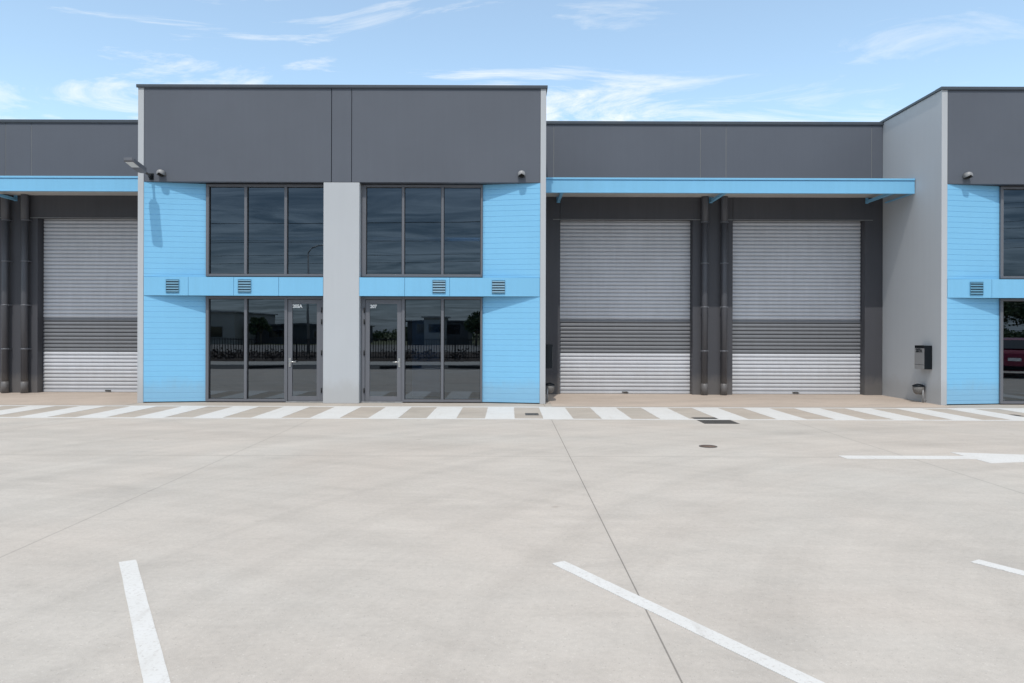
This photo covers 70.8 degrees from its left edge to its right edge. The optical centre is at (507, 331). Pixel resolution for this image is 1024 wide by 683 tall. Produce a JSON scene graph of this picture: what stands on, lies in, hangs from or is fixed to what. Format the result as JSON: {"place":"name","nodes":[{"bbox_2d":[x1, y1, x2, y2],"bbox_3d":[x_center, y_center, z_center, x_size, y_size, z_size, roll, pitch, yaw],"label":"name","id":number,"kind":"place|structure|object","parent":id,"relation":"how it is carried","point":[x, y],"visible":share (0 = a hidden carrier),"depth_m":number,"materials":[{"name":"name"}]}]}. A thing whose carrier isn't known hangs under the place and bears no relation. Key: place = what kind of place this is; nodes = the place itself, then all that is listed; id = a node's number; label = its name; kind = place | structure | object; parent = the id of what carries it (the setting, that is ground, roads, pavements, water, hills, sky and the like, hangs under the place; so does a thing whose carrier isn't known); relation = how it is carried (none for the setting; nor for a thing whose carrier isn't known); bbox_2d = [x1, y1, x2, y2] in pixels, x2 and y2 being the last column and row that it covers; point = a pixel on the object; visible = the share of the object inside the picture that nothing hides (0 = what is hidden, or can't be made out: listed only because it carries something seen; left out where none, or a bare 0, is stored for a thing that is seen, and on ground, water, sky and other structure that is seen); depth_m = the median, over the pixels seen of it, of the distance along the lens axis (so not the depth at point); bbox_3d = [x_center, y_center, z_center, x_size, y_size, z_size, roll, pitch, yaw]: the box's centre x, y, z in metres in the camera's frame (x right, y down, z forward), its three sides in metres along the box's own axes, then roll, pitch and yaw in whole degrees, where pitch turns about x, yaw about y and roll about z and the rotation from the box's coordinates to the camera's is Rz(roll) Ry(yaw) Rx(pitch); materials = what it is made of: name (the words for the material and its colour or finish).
{"place":"outdoors","nodes":[
{"label":"outdoors","id":0,"kind":"place"},
{"bbox_2d":[0,395,1023,682],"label":"concrete yard","id":1,"kind":"structure","parent":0,"point":[414,543],"depth_m":5.40,"materials":[{"name":"grey concrete"}]},
{"bbox_2d":[0,406,52,414],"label":"walkway stripe","id":2,"kind":"object","parent":1,"relation":"on","point":[15,410],"visible":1,"depth_m":14.56,"materials":[{"name":"white paint"}]},
{"bbox_2d":[20,406,104,416],"bbox_3d":[-8.791,1.572,14.280,0.560,0.004,1.976,0,0,0],"label":"walkway stripe","id":3,"kind":"object","parent":1,"relation":"on","point":[62,411],"visible":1,"depth_m":14.21,"materials":[{"name":"white paint"}]},
{"bbox_2d":[0,392,136,404],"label":"loading strip","id":4,"kind":"object","parent":1,"relation":"on","point":[83,398],"visible":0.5,"depth_m":16.93,"materials":[{"name":"concrete"}]},
{"bbox_2d":[0,119,137,392],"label":"warehouse bay","id":5,"kind":"object","parent":1,"relation":"on","point":[68,253],"visible":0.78,"depth_m":18.50,"materials":[{"name":"grey metal"}]},
{"bbox_2d":[42,219,137,391],"bbox_3d":[-10.394,-0.767,18.722,3.388,4.663,0.116,0,0,1],"label":"roller door","id":6,"kind":"structure","parent":5,"relation":"in","point":[90,266],"depth_m":18.72,"materials":[{"name":"metal"}]},
{"bbox_2d":[79,406,156,416],"bbox_3d":[-7.710,1.575,14.280,0.566,0.004,1.976,0,0,0],"label":"walkway stripe","id":7,"kind":"object","parent":1,"relation":"on","point":[118,411],"visible":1,"depth_m":14.24,"materials":[{"name":"white paint"}]},
{"bbox_2d":[119,560,170,682],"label":"parking line","id":8,"kind":"object","parent":1,"relation":"on","point":[152,664],"visible":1,"depth_m":3.86,"materials":[{"name":"white paint"}]},
{"bbox_2d":[138,406,207,416],"bbox_3d":[-6.630,1.578,14.280,0.563,0.004,1.976,0,0,0],"label":"walkway stripe","id":9,"kind":"object","parent":1,"relation":"on","point":[173,411],"visible":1,"depth_m":14.27,"materials":[{"name":"white paint"}]},
{"bbox_2d":[193,406,256,417],"bbox_3d":[-5.549,1.581,14.280,0.562,0.004,1.976,0,0,0],"label":"walkway stripe","id":10,"kind":"object","parent":1,"relation":"on","point":[229,411],"visible":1,"depth_m":14.13,"materials":[{"name":"white paint"}]},
{"bbox_2d":[251,407,308,417],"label":"walkway stripe","id":11,"kind":"object","parent":1,"relation":"on","point":[281,412],"visible":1,"depth_m":14.15,"materials":[{"name":"white paint"}]},
{"bbox_2d":[310,407,359,417],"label":"walkway stripe","id":12,"kind":"object","parent":1,"relation":"on","point":[336,412],"visible":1,"depth_m":14.18,"materials":[{"name":"white paint"}]},
{"bbox_2d":[136,84,547,403],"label":"office block","id":13,"kind":"structure","parent":1,"relation":"on","point":[358,244],"depth_m":16.07,"materials":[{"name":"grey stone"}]},
{"bbox_2d":[124,158,153,179],"bbox_3d":[-7.957,-3.521,15.549,0.210,0.274,0.906,0,0,2],"label":"floodlight","id":14,"kind":"object","parent":13,"relation":"attached to","point":[136,165],"visible":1,"depth_m":15.42,"materials":[{"name":"metal"}]},
{"bbox_2d":[206,184,323,276],"bbox_3d":[-5.448,-2.285,16.225,2.683,2.073,0.100,0,0,0],"label":"window","id":15,"kind":"structure","parent":13,"relation":"in","point":[253,230],"depth_m":16.24,"materials":[{"name":"glass"}]},
{"bbox_2d":[286,296,322,402],"bbox_3d":[-4.553,0.392,16.202,0.877,2.381,0.145,0,0,0],"label":"door","id":16,"kind":"structure","parent":13,"relation":"in","point":[304,317],"depth_m":16.23,"materials":[{"name":"glass"}]},
{"bbox_2d":[361,297,402,402],"bbox_3d":[-2.835,0.397,16.202,0.947,2.381,0.145,0,0,0],"label":"door","id":17,"kind":"structure","parent":13,"relation":"in","point":[381,317],"depth_m":16.23,"materials":[{"name":"glass"}]},
{"bbox_2d":[361,184,482,276],"bbox_3d":[-1.936,-2.274,16.225,2.728,2.073,0.100,0,0,0],"label":"window","id":18,"kind":"structure","parent":13,"relation":"in","point":[407,230],"depth_m":16.24,"materials":[{"name":"glass"}]},
{"bbox_2d":[545,344,552,367],"bbox_3d":[0.925,0.553,16.526,0.180,0.541,0.391,0,0,0],"label":"mailbox","id":19,"kind":"object","parent":13,"relation":"attached to","point":[549,357],"visible":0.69,"depth_m":16.33,"materials":[{"name":"black metal"}]},
{"bbox_2d":[545,383,554,401],"bbox_3d":[0.956,1.385,16.706,0.256,0.426,0.348,0,0,0],"label":"wall tap","id":20,"kind":"object","parent":13,"relation":"attached to","point":[549,387],"depth_m":16.56,"materials":[{"name":"silver metal"}]},
{"bbox_2d":[369,407,410,417],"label":"walkway stripe","id":21,"kind":"object","parent":1,"relation":"on","point":[391,412],"visible":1,"depth_m":14.21,"materials":[{"name":"white paint"}]},
{"bbox_2d":[427,407,462,417],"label":"walkway stripe","id":22,"kind":"object","parent":1,"relation":"on","point":[445,412],"visible":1,"depth_m":14.24,"materials":[{"name":"white paint"}]},
{"bbox_2d":[485,407,514,417],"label":"walkway stripe","id":23,"kind":"object","parent":1,"relation":"on","point":[499,412],"visible":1,"depth_m":14.27,"materials":[{"name":"white paint"}]},
{"bbox_2d":[0,417,1023,420],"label":"walkway edge line","id":24,"kind":"object","parent":1,"relation":"on","point":[510,418],"visible":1,"depth_m":13.22,"materials":[{"name":"white paint"}]},
{"bbox_2d":[0,405,1023,408],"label":"walkway edge line","id":25,"kind":"object","parent":1,"relation":"on","point":[532,407],"visible":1,"depth_m":15.33,"materials":[{"name":"white paint"}]},
{"bbox_2d":[539,407,572,418],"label":"walkway stripe","id":26,"kind":"object","parent":1,"relation":"on","point":[554,412],"visible":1,"depth_m":14.13,"materials":[{"name":"white paint"}]},
{"bbox_2d":[591,408,630,418],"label":"walkway stripe","id":27,"kind":"object","parent":1,"relation":"on","point":[609,413],"visible":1,"depth_m":14.15,"materials":[{"name":"white paint"}]},
{"bbox_2d":[642,408,688,418],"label":"walkway stripe","id":28,"kind":"object","parent":1,"relation":"on","point":[663,413],"visible":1,"depth_m":14.18,"materials":[{"name":"white paint"}]},
{"bbox_2d":[552,561,823,682],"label":"parking line","id":29,"kind":"object","parent":1,"relation":"on","point":[773,665],"visible":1,"depth_m":3.88,"materials":[{"name":"white paint"}]},
{"bbox_2d":[699,445,716,447],"bbox_3d":[2.810,1.603,10.110,0.250,0.008,0.250,0,0,0],"label":"manhole cover","id":30,"kind":"object","parent":1,"relation":"on","point":[709,446],"visible":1,"depth_m":10.07,"materials":[{"name":"metal"}]},
{"bbox_2d":[691,417,738,423],"bbox_3d":[3.760,1.609,13.100,0.620,0.002,0.940,0,0,0],"label":"drain grate","id":31,"kind":"object","parent":1,"relation":"on","point":[717,421],"visible":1,"depth_m":12.95,"materials":[{"name":"metal"}]},
{"bbox_2d":[693,408,746,418],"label":"walkway stripe","id":32,"kind":"object","parent":1,"relation":"on","point":[717,413],"visible":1,"depth_m":14.21,"materials":[{"name":"white paint"}]},
{"bbox_2d":[545,121,914,394],"bbox_3d":[5.235,-1.894,20.506,8.785,7.020,6.988,0,0,0],"label":"warehouse bay","id":33,"kind":"object","parent":1,"relation":"on","point":[713,257],"visible":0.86,"depth_m":18.51,"materials":[{"name":"grey metal"}]},
{"bbox_2d":[560,221,690,393],"bbox_3d":[3.049,-0.726,18.721,3.397,4.663,0.117,0,0,-1],"label":"roller door","id":34,"kind":"structure","parent":33,"relation":"in","point":[625,286],"depth_m":18.72,"materials":[{"name":"metal"}]},
{"bbox_2d":[732,221,860,394],"bbox_3d":[7.478,-0.713,18.721,3.388,4.663,0.117,0,0,-1],"label":"roller door","id":35,"kind":"structure","parent":33,"relation":"in","point":[797,284],"depth_m":18.72,"materials":[{"name":"metal"}]},
{"bbox_2d":[545,394,956,407],"bbox_3d":[5.305,1.612,17.205,8.700,0.001,3.490,0,0,0],"label":"loading strip","id":36,"kind":"object","parent":1,"relation":"on","point":[732,400],"visible":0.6,"depth_m":16.83,"materials":[{"name":"concrete"}]},
{"bbox_2d":[744,408,803,418],"bbox_3d":[5.248,1.614,14.280,0.562,0.004,1.976,0,0,0],"label":"walkway stripe","id":37,"kind":"object","parent":1,"relation":"on","point":[772,413],"visible":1,"depth_m":14.24,"materials":[{"name":"white paint"}]},
{"bbox_2d":[794,408,865,419],"bbox_3d":[6.329,1.617,14.280,0.569,0.004,1.976,0,0,0],"label":"walkway stripe","id":38,"kind":"object","parent":1,"relation":"on","point":[827,413],"visible":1,"depth_m":14.26,"materials":[{"name":"white paint"}]},
{"bbox_2d":[845,408,922,419],"bbox_3d":[7.409,1.620,14.280,0.568,0.004,1.976,0,0,0],"label":"walkway stripe","id":39,"kind":"object","parent":1,"relation":"on","point":[889,415],"visible":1,"depth_m":14.13,"materials":[{"name":"white paint"}]},
{"bbox_2d":[838,452,1023,462],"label":"arrow marking","id":40,"kind":"object","parent":1,"relation":"on","point":[998,458],"visible":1,"depth_m":9.26,"materials":[{"name":"white paint"}]},
{"bbox_2d":[895,408,980,419],"bbox_3d":[8.490,1.623,14.280,0.564,0.004,1.976,0,0,0],"label":"walkway stripe","id":41,"kind":"object","parent":1,"relation":"on","point":[939,414],"visible":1,"depth_m":14.16,"materials":[{"name":"white paint"}]},
{"bbox_2d":[880,86,1023,404],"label":"office block","id":42,"kind":"structure","parent":1,"relation":"on","point":[953,261],"depth_m":16.18,"materials":[{"name":"concrete"}]},
{"bbox_2d":[912,384,925,402],"bbox_3d":[9.496,1.411,16.706,0.256,0.426,0.348,0,0,0],"label":"wall tap","id":43,"kind":"object","parent":42,"relation":"attached to","point":[918,388],"depth_m":16.56,"materials":[{"name":"silver metal"}]},
{"bbox_2d":[915,345,931,368],"bbox_3d":[9.530,0.579,16.526,0.182,0.541,0.391,0,0,0],"label":"mailbox","id":44,"kind":"object","parent":42,"relation":"attached to","point":[923,356],"visible":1,"depth_m":16.36,"materials":[{"name":"black metal"}]},
{"bbox_2d":[999,186,1023,278],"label":"window","id":45,"kind":"structure","parent":42,"relation":"in","point":[1011,198],"depth_m":16.24,"materials":[{"name":"glass"}]},
{"bbox_2d":[951,409,1023,419],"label":"walkway stripe","id":46,"kind":"object","parent":1,"relation":"on","point":[994,414],"visible":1,"depth_m":14.19,"materials":[{"name":"white paint"}]},
{"bbox_2d":[971,559,1023,575],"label":"parking line","id":47,"kind":"object","parent":1,"relation":"on","point":[1000,567],"visible":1,"depth_m":4.91,"materials":[{"name":"white paint"}]},
{"bbox_2d":[1001,409,1023,412],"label":"walkway stripe","id":48,"kind":"object","parent":1,"relation":"on","point":[1019,410],"visible":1,"depth_m":14.93,"materials":[{"name":"white paint"}]},
{"bbox_2d":[0,0,1023,121],"label":"sky","id":49,"kind":"structure","parent":0,"point":[598,60],"materials":[{"name":"blue"}]}
]}

